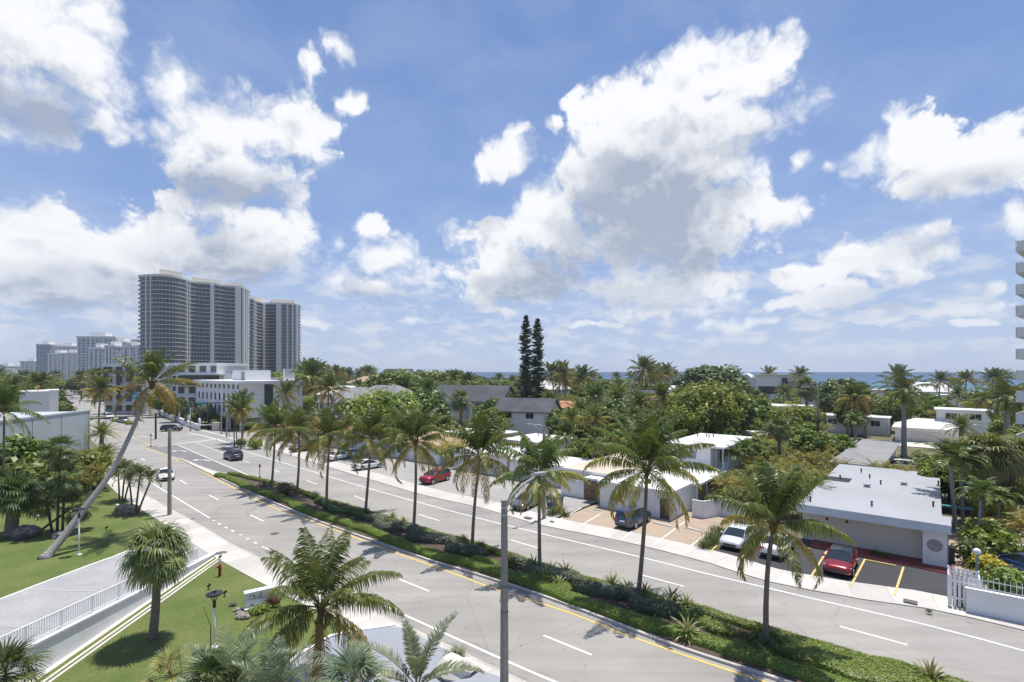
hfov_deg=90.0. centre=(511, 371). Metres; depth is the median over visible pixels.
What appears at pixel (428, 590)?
lane line
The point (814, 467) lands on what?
areca palm
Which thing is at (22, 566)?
lawn
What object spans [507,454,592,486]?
street front building
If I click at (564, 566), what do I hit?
spiky rosette plant
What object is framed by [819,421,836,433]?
areca palm
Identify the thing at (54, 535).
boulder
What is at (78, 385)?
coconut palm
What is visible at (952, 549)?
dark bin
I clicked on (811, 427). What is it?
bushy tree
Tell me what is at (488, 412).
round tree
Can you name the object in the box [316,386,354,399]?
tiled roof house
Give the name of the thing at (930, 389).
tiled roof house
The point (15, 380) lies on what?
coconut palm
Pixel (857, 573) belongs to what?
stall line
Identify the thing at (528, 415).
window
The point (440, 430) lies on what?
round tree
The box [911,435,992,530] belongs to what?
feather palm
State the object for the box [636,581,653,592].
spiky rosette plant
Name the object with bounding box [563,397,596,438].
coconut palm
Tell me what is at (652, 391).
house
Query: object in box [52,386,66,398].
broadleaf tree
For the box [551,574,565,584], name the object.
spiky rosette plant
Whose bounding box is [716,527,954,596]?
dark parking lot
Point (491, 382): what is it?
round tree
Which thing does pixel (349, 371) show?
coconut palm
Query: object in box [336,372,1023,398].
sea
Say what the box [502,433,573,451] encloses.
flat roof building
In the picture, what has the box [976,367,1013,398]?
coconut palm
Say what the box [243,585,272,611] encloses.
monument sign
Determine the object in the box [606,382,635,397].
coconut palm
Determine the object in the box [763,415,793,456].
fan palm
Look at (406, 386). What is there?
broadleaf tree
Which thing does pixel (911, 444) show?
pale driveway
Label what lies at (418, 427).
coconut palm
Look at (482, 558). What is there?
hedge
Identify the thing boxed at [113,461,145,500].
feather palm
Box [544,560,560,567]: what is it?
spiky rosette plant
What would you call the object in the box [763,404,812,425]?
flat roof house
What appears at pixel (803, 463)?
areca palm
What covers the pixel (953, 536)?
brick path
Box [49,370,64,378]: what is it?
coconut palm
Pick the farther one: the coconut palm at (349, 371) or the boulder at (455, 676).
the coconut palm at (349, 371)
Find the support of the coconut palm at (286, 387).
on the ground at (946, 511)
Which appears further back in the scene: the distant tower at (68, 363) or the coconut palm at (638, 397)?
the distant tower at (68, 363)
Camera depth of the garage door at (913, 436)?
112.35 m
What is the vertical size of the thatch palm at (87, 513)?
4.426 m
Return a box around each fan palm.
[0,469,48,536]
[0,631,54,681]
[115,518,195,640]
[141,647,201,681]
[174,642,247,681]
[317,638,392,681]
[448,389,471,425]
[512,381,521,393]
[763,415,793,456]
[792,375,820,405]
[813,391,836,430]
[834,389,859,437]
[857,397,877,438]
[951,428,1023,522]
[968,476,993,520]
[984,433,1023,516]
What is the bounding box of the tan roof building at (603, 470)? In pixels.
[561,452,665,482]
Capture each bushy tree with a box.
[0,433,62,477]
[146,389,171,416]
[161,396,188,421]
[435,420,454,429]
[472,403,483,413]
[489,407,507,426]
[499,379,516,391]
[544,408,567,426]
[566,437,597,458]
[603,420,632,435]
[607,429,635,442]
[653,417,665,428]
[709,427,741,435]
[736,436,770,466]
[746,418,763,430]
[749,389,770,401]
[752,397,777,423]
[781,423,828,443]
[786,428,837,467]
[830,434,857,455]
[878,393,916,425]
[914,399,957,418]
[916,451,957,501]
[917,455,975,496]
[1003,427,1023,436]
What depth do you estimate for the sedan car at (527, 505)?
57.34 m
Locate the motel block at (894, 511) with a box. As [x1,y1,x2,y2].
[796,464,951,566]
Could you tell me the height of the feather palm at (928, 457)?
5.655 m
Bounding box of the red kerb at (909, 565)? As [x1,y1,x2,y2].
[810,544,952,574]
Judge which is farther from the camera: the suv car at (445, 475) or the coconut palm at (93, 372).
the coconut palm at (93, 372)
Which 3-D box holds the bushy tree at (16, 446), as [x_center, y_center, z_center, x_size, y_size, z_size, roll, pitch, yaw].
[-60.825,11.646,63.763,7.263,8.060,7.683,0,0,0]
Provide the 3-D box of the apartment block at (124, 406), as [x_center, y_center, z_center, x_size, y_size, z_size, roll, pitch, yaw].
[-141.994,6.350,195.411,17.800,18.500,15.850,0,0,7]
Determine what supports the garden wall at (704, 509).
on the ground at (946, 511)
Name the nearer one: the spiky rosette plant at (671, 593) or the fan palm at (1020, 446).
the spiky rosette plant at (671, 593)
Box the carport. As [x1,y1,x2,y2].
[830,439,900,469]
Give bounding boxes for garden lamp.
[72,507,84,555]
[206,590,222,648]
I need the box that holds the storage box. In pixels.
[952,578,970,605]
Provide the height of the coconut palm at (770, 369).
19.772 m
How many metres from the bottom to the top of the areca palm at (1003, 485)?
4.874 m
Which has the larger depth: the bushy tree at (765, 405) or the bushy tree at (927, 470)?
the bushy tree at (765, 405)
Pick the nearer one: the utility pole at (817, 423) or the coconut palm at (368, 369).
the utility pole at (817, 423)
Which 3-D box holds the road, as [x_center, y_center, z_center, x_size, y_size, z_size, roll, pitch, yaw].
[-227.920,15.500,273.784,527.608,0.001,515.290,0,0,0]
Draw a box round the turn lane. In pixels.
[146,444,243,473]
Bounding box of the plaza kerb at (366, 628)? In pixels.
[286,623,395,666]
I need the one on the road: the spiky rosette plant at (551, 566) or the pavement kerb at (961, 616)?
the pavement kerb at (961, 616)
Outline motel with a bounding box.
[668,433,753,490]
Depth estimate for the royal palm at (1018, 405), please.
91.78 m
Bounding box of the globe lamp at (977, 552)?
[972,548,981,571]
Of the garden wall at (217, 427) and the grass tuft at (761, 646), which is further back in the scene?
the garden wall at (217, 427)
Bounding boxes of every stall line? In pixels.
[654,521,685,543]
[810,550,827,576]
[850,559,864,585]
[893,567,903,594]
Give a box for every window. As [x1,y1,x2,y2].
[264,384,272,413]
[504,412,511,417]
[526,413,533,418]
[683,450,696,459]
[719,449,721,462]
[828,418,836,423]
[870,420,879,426]
[945,413,956,419]
[969,414,981,420]
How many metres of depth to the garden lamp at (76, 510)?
43.04 m
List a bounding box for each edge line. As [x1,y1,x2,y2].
[115,458,207,516]
[147,448,765,681]
[224,445,1023,650]
[265,548,556,681]
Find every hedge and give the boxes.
[90,416,109,419]
[111,419,133,424]
[227,471,970,681]
[313,498,365,519]
[363,513,487,556]
[470,554,497,564]
[508,555,685,616]
[521,571,572,590]
[676,608,734,636]
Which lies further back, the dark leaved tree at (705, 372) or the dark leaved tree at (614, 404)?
the dark leaved tree at (705, 372)
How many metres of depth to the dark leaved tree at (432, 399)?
105.66 m
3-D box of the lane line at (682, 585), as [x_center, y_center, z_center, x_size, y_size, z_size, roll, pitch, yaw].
[-12.882,15.490,58.684,92.216,0.001,1.921,0,0,41]
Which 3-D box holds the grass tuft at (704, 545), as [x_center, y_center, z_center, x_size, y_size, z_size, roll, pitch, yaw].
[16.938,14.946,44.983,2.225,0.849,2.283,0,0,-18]
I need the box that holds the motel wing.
[651,464,727,499]
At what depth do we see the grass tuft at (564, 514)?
54.53 m
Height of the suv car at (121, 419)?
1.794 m
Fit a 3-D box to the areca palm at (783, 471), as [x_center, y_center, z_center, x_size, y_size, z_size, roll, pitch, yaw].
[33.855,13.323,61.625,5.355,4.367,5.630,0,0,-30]
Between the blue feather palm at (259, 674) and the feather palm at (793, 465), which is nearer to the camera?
the blue feather palm at (259, 674)
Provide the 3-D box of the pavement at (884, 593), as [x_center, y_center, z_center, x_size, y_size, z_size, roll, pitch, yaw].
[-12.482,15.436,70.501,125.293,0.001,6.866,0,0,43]
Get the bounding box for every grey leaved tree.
[87,380,104,400]
[180,401,201,415]
[194,404,216,427]
[627,380,648,388]
[986,403,1011,413]
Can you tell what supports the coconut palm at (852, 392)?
on the ground at (946, 511)
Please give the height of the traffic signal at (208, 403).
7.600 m
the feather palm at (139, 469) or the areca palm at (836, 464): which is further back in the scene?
the areca palm at (836, 464)
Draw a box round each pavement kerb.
[112,463,533,681]
[262,446,1023,632]
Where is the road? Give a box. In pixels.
[65,390,1023,681]
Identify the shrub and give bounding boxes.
[0,447,41,477]
[0,459,69,502]
[56,448,118,493]
[67,477,89,496]
[80,446,111,454]
[184,412,202,423]
[209,418,222,428]
[211,413,235,425]
[234,438,247,446]
[246,439,262,448]
[246,605,260,615]
[253,601,269,614]
[263,601,277,610]
[265,594,281,608]
[275,481,295,494]
[311,492,320,498]
[342,502,351,506]
[448,542,462,553]
[462,549,475,557]
[581,427,601,437]
[614,584,628,598]
[636,596,657,614]
[687,605,709,619]
[712,487,736,498]
[746,630,767,645]
[773,633,793,644]
[950,537,990,566]
[956,517,1013,540]
[958,521,1023,557]
[963,552,1004,576]
[968,498,1015,523]
[980,563,1023,596]
[981,558,1012,573]
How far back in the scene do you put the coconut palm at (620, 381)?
208.46 m
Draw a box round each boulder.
[9,525,42,536]
[12,533,29,540]
[51,531,62,538]
[113,504,139,514]
[229,602,236,606]
[233,606,242,611]
[235,612,249,619]
[434,652,477,680]
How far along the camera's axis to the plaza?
27.72 m
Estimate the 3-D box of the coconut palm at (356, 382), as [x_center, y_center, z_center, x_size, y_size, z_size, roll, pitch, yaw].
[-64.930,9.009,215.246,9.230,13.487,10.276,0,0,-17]
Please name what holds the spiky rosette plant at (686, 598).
on the median bed
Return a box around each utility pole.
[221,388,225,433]
[226,397,227,436]
[816,383,819,432]
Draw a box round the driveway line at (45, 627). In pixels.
[0,589,109,627]
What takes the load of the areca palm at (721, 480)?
on the ground at (946, 511)
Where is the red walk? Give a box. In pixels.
[811,539,954,571]
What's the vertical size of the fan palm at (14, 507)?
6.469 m
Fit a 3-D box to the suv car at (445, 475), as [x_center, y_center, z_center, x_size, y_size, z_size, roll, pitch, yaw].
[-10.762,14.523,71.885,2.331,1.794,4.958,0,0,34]
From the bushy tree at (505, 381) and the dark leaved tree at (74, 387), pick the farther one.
the dark leaved tree at (74, 387)
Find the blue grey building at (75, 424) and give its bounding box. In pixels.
[0,410,90,451]
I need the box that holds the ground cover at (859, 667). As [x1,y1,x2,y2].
[776,633,954,681]
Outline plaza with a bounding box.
[279,627,499,681]
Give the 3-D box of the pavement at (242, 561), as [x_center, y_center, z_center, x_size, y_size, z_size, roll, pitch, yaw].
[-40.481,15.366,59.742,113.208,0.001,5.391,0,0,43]
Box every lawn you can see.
[0,484,171,597]
[37,557,344,681]
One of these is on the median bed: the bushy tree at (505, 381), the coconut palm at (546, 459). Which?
the coconut palm at (546, 459)
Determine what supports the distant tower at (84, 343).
on the ground at (946, 511)
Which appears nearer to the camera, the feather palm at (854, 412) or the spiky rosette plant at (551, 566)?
the spiky rosette plant at (551, 566)
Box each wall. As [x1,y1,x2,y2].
[0,548,216,681]
[157,410,200,430]
[212,422,220,430]
[561,478,584,498]
[692,499,746,522]
[965,575,1023,623]
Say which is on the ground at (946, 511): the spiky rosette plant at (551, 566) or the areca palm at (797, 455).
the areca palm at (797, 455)
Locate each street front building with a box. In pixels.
[354,431,400,453]
[444,428,518,440]
[453,443,540,475]
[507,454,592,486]
[597,473,699,519]
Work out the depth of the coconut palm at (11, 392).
58.12 m
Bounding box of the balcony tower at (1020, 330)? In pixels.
[1016,240,1023,485]
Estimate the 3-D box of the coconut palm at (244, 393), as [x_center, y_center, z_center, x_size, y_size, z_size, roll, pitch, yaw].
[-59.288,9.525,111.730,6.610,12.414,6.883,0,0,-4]
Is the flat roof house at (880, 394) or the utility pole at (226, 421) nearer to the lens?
the utility pole at (226, 421)
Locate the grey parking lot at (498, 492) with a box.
[302,446,597,516]
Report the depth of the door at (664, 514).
53.75 m
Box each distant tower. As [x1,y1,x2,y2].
[0,363,19,373]
[20,358,35,371]
[36,341,62,372]
[47,350,66,378]
[53,343,76,352]
[60,349,76,380]
[76,333,128,375]
[88,343,107,375]
[104,341,122,363]
[109,338,130,344]
[122,341,139,363]
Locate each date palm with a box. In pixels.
[84,420,123,447]
[86,443,127,462]
[600,383,633,405]
[904,450,926,470]
[938,413,986,440]
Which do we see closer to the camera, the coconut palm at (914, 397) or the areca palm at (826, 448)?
the areca palm at (826, 448)
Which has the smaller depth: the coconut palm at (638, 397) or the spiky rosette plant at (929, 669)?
the spiky rosette plant at (929, 669)
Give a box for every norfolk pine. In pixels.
[517,315,534,397]
[530,318,545,397]
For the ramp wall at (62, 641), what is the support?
on the ground at (946, 511)
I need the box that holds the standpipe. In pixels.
[215,561,221,576]
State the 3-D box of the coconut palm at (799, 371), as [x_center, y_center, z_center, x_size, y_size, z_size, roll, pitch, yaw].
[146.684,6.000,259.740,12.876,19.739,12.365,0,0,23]
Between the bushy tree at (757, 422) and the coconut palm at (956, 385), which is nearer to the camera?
the bushy tree at (757, 422)
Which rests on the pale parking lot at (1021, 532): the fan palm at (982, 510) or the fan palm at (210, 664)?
the fan palm at (982, 510)
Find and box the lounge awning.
[941,504,973,517]
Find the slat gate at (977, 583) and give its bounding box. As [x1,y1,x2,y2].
[947,565,981,607]
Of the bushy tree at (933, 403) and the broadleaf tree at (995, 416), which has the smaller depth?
the broadleaf tree at (995, 416)
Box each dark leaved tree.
[31,388,70,402]
[66,378,88,394]
[403,388,452,422]
[476,396,499,412]
[548,413,588,437]
[601,397,637,418]
[675,364,753,393]
[706,387,760,432]
[809,377,876,402]
[819,400,836,412]
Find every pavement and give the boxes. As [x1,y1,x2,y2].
[106,466,520,681]
[263,440,1023,628]
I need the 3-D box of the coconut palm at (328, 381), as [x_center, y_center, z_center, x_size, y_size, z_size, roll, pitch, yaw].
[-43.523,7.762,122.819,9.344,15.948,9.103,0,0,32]
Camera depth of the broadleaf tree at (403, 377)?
208.55 m
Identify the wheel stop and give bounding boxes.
[653,522,671,526]
[865,559,895,566]
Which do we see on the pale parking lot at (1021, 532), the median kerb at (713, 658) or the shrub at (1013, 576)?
the shrub at (1013, 576)
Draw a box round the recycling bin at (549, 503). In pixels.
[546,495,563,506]
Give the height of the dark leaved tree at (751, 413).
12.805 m
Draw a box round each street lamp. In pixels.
[167,424,217,514]
[326,393,334,424]
[500,471,546,681]
[526,423,545,518]
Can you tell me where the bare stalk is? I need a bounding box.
[204,608,210,674]
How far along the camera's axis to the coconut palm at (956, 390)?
161.22 m
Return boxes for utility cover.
[903,598,917,603]
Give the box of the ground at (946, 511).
[69,382,991,608]
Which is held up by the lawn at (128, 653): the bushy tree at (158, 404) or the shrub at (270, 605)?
the shrub at (270, 605)
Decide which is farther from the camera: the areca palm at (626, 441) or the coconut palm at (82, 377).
the coconut palm at (82, 377)
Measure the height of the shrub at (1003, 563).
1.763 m
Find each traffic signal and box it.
[90,413,156,438]
[183,401,225,429]
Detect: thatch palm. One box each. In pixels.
[28,483,66,534]
[30,494,91,537]
[36,434,83,531]
[36,459,85,530]
[61,490,99,524]
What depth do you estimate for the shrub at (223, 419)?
143.58 m
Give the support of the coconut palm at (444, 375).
on the ground at (946, 511)
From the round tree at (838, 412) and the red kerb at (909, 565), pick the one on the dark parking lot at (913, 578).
the red kerb at (909, 565)
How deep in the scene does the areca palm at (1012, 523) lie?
43.96 m
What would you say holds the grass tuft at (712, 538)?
on the tan parking lot at (683, 535)
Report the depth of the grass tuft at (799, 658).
26.94 m
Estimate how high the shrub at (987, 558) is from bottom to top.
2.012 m
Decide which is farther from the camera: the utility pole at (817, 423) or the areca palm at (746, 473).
the utility pole at (817, 423)
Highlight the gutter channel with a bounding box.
[29,556,218,681]
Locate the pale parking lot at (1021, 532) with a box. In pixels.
[985,503,1023,592]
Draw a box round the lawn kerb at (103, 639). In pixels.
[41,553,228,681]
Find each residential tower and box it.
[138,269,250,369]
[249,296,300,374]
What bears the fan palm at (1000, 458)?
on the pale parking lot at (1021, 532)
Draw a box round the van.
[103,412,113,418]
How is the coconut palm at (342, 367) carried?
on the ground at (946, 511)
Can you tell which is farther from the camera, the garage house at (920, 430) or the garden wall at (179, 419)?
the garden wall at (179, 419)
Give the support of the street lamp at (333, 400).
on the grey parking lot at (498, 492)
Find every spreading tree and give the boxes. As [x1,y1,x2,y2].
[271,370,314,393]
[303,395,317,411]
[334,387,421,436]
[660,400,719,439]
[661,379,756,432]
[762,403,824,429]
[882,390,899,396]
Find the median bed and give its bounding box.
[185,460,827,681]
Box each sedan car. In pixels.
[156,467,175,480]
[288,442,311,451]
[326,451,349,460]
[344,448,366,455]
[351,459,381,470]
[511,491,537,510]
[760,532,794,558]
[991,552,1023,570]
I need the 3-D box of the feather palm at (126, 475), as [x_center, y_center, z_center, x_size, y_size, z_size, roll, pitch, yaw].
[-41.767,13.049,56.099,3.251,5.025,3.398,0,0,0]
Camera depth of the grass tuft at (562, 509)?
55.97 m
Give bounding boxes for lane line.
[141,458,592,654]
[178,445,247,474]
[243,460,907,644]
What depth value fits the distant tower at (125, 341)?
646.37 m
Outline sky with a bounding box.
[0,0,1023,371]
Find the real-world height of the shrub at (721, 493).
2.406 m
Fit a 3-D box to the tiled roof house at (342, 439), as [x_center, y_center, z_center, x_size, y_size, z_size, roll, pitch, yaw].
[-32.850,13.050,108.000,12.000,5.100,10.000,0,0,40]
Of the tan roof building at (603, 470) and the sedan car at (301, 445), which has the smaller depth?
the tan roof building at (603, 470)
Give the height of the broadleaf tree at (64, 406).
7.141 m
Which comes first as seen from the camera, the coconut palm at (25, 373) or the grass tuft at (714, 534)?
the grass tuft at (714, 534)
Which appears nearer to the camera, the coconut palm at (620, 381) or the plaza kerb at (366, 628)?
the plaza kerb at (366, 628)
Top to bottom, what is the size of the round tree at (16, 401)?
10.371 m
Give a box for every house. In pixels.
[277,416,322,442]
[311,387,382,418]
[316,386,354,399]
[325,424,361,447]
[345,376,368,385]
[369,385,411,399]
[385,369,412,372]
[391,431,467,464]
[434,385,517,425]
[443,392,471,427]
[494,397,561,435]
[534,381,570,397]
[559,401,585,410]
[625,390,660,417]
[738,430,771,438]
[743,373,753,387]
[751,374,800,399]
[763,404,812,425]
[801,396,816,408]
[826,413,891,435]
[871,389,913,396]
[892,418,958,444]
[910,382,951,395]
[934,407,993,435]
[940,394,956,407]
[957,392,985,407]
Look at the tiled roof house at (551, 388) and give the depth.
225.95 m
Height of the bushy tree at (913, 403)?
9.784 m
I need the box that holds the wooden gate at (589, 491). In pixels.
[584,481,597,500]
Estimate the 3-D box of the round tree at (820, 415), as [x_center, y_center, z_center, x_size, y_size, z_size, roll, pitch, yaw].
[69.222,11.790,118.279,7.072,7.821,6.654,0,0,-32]
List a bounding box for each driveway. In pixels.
[0,533,207,645]
[899,442,980,447]
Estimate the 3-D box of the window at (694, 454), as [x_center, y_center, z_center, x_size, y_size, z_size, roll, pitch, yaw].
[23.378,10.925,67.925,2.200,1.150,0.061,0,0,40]
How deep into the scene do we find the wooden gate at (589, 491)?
61.69 m
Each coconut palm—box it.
[0,366,12,376]
[0,375,49,499]
[0,376,30,385]
[10,368,31,381]
[17,370,65,390]
[37,347,204,559]
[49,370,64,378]
[70,369,89,398]
[73,378,88,395]
[78,374,123,431]
[79,366,102,395]
[222,395,247,446]
[223,387,257,437]
[225,399,248,447]
[230,396,254,448]
[236,526,404,681]
[239,398,308,487]
[257,403,327,494]
[270,378,300,409]
[284,403,365,502]
[289,357,334,410]
[307,371,350,406]
[325,404,407,509]
[328,364,343,377]
[335,380,352,386]
[337,366,348,381]
[344,367,355,379]
[350,377,366,385]
[352,368,363,379]
[360,364,375,376]
[375,403,460,529]
[407,377,445,403]
[436,372,452,381]
[438,411,520,544]
[441,381,460,384]
[443,369,464,384]
[454,371,483,384]
[454,380,472,384]
[489,430,589,565]
[493,373,504,380]
[506,375,516,383]
[506,393,519,397]
[536,389,565,404]
[541,361,562,390]
[545,359,575,400]
[547,362,576,396]
[549,376,574,400]
[551,419,583,446]
[556,406,583,432]
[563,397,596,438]
[565,388,592,403]
[567,364,598,391]
[575,383,613,409]
[577,405,613,432]
[582,411,727,591]
[582,424,605,458]
[589,371,601,380]
[597,379,613,391]
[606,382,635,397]
[607,414,636,432]
[609,371,621,379]
[611,378,630,387]
[612,406,633,416]
[620,403,652,426]
[622,370,635,379]
[622,392,657,414]
[627,354,660,387]
[639,362,664,386]
[641,380,679,416]
[648,366,670,383]
[657,361,678,383]
[663,385,695,437]
[669,369,683,380]
[704,458,855,644]
[753,422,787,441]
[759,365,777,373]
[771,382,796,403]
[787,364,814,388]
[832,381,878,433]
[882,363,916,387]
[894,386,920,419]
[925,369,955,395]
[943,376,963,389]
[943,386,972,405]
[950,369,981,389]
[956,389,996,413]
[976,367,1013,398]
[987,369,1015,397]
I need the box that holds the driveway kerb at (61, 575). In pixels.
[0,530,180,599]
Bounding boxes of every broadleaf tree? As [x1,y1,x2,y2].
[51,381,68,390]
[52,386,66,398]
[59,400,76,411]
[297,373,322,395]
[363,368,425,387]
[399,383,416,390]
[412,369,451,388]
[594,379,614,389]
[636,383,652,389]
[653,402,672,416]
[771,396,789,403]
[870,396,914,431]
[991,408,1023,427]
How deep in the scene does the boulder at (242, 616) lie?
31.85 m
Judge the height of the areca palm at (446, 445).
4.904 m
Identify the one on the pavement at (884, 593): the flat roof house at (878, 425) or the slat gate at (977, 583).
the slat gate at (977, 583)
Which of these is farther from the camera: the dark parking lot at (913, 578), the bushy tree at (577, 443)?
the bushy tree at (577, 443)
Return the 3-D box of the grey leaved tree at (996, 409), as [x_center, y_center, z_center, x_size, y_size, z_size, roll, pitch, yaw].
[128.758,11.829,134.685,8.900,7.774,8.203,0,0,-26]
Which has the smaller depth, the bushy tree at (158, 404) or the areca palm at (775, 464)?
the areca palm at (775, 464)
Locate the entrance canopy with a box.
[584,475,604,502]
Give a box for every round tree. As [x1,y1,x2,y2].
[1,390,18,411]
[356,380,378,387]
[428,427,445,431]
[472,409,500,428]
[483,380,500,384]
[569,384,582,396]
[585,407,619,437]
[645,387,660,395]
[798,406,826,426]
[832,404,870,435]
[923,394,949,404]
[984,418,1023,435]
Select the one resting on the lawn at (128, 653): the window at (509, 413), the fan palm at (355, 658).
the fan palm at (355, 658)
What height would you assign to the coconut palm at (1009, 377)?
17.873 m
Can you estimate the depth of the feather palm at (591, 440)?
73.66 m
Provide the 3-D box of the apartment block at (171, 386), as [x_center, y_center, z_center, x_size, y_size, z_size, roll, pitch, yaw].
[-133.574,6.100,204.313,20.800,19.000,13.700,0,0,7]
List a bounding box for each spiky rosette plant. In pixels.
[387,510,399,519]
[400,516,409,521]
[500,553,518,566]
[524,553,544,565]
[532,563,552,577]
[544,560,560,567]
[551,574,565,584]
[556,559,577,568]
[602,571,624,584]
[616,578,635,587]
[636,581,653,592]
[648,591,673,616]
[656,594,682,620]
[659,585,684,600]
[671,612,704,645]
[675,591,699,606]
[908,656,959,681]
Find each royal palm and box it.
[870,370,939,456]
[964,377,1023,435]
[989,388,1023,429]
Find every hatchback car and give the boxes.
[720,523,754,549]
[822,543,857,576]
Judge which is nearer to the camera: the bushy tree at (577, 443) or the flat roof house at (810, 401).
the bushy tree at (577, 443)
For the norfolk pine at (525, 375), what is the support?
on the ground at (946, 511)
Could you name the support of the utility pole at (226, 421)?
on the ground at (946, 511)
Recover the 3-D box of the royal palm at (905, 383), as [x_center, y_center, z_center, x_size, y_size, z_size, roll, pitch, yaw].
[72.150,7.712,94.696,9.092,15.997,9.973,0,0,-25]
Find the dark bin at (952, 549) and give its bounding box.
[949,545,955,562]
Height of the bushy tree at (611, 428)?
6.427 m
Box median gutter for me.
[247,494,777,681]
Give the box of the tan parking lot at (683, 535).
[561,503,732,546]
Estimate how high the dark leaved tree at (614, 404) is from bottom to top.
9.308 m
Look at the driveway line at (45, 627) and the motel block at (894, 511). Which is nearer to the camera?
the driveway line at (45, 627)
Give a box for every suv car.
[118,417,128,422]
[160,424,182,431]
[223,449,243,460]
[419,467,451,484]
[615,505,650,528]
[888,458,915,470]
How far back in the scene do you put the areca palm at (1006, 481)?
53.84 m
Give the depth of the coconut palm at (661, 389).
108.39 m
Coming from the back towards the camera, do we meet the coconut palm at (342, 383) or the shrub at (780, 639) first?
the coconut palm at (342, 383)
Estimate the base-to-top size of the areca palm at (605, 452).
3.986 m
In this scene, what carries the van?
on the road
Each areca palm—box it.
[0,457,50,503]
[66,461,109,496]
[72,447,117,473]
[432,437,466,459]
[450,414,470,427]
[593,447,610,458]
[600,443,627,455]
[614,434,633,448]
[707,470,746,498]
[722,483,750,501]
[729,476,763,502]
[730,470,755,497]
[732,452,786,474]
[740,462,781,499]
[742,429,765,436]
[750,440,778,456]
[756,461,790,477]
[763,438,797,455]
[764,453,800,464]
[768,453,794,460]
[770,458,797,472]
[772,443,808,454]
[774,470,835,517]
[776,465,813,484]
[778,456,815,473]
[782,450,812,469]
[783,449,820,471]
[800,462,830,476]
[802,448,840,468]
[805,443,839,469]
[805,466,834,481]
[816,455,856,472]
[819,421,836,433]
[860,457,901,469]
[883,459,924,470]
[919,409,935,418]
[954,473,1022,514]
[964,475,1022,509]
[986,507,1023,551]
[1003,476,1023,513]
[1006,486,1023,517]
[1007,521,1023,543]
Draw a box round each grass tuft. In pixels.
[439,640,468,657]
[546,506,559,515]
[554,505,567,513]
[558,510,569,516]
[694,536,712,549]
[696,532,719,543]
[701,529,720,541]
[705,522,726,535]
[707,614,727,631]
[718,621,738,636]
[725,627,743,639]
[735,625,748,637]
[738,632,757,644]
[746,637,766,651]
[753,645,776,658]
[762,637,788,654]
[774,643,799,659]
[787,648,812,665]
[869,549,880,555]
[878,551,890,558]
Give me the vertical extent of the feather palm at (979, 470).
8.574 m
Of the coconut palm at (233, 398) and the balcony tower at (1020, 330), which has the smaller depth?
the balcony tower at (1020, 330)
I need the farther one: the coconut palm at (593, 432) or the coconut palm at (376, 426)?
the coconut palm at (593, 432)
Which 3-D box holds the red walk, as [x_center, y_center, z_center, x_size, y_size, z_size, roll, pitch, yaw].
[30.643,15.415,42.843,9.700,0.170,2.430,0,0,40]
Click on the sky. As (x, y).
(749, 185)
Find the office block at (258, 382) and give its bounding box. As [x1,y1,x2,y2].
[193,369,304,430]
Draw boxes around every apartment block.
[101,364,169,413]
[143,363,175,395]
[173,363,247,417]
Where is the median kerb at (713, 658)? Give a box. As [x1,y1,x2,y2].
[179,458,868,681]
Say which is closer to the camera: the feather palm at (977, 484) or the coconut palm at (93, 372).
the feather palm at (977, 484)
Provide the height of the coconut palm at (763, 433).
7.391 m
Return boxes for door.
[660,498,668,519]
[908,431,941,442]
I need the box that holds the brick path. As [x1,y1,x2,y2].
[949,517,974,578]
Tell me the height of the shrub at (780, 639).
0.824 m
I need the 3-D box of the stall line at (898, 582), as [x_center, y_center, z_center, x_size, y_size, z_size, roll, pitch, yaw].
[28.692,15.420,37.935,0.140,0.001,6.880,0,0,42]
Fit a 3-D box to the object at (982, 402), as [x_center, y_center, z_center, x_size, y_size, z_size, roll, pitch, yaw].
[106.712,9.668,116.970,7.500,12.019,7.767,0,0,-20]
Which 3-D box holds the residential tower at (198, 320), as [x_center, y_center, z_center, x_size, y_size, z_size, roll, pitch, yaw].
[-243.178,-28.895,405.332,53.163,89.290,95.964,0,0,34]
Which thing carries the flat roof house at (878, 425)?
on the ground at (946, 511)
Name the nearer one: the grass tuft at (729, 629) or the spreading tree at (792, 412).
the grass tuft at (729, 629)
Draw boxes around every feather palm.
[103,464,128,499]
[107,458,141,500]
[112,467,144,504]
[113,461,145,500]
[120,463,157,512]
[133,466,167,512]
[172,621,305,681]
[230,634,341,681]
[353,611,485,681]
[579,435,603,458]
[594,437,611,456]
[720,444,748,481]
[730,436,759,472]
[761,441,776,454]
[784,463,807,472]
[833,441,845,455]
[840,412,866,441]
[844,410,870,439]
[910,453,929,467]
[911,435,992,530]
[931,446,991,524]
[953,475,1009,536]
[977,484,1023,523]
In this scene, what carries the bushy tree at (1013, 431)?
on the ground at (946, 511)
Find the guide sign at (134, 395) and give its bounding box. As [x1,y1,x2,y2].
[132,393,143,428]
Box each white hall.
[19,389,48,411]
[45,389,58,411]
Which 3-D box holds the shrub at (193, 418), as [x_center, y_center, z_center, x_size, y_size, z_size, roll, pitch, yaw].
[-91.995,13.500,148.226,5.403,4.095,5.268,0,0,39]
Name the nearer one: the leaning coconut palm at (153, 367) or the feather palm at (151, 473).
the leaning coconut palm at (153, 367)
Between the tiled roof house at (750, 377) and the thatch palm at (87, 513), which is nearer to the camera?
the thatch palm at (87, 513)

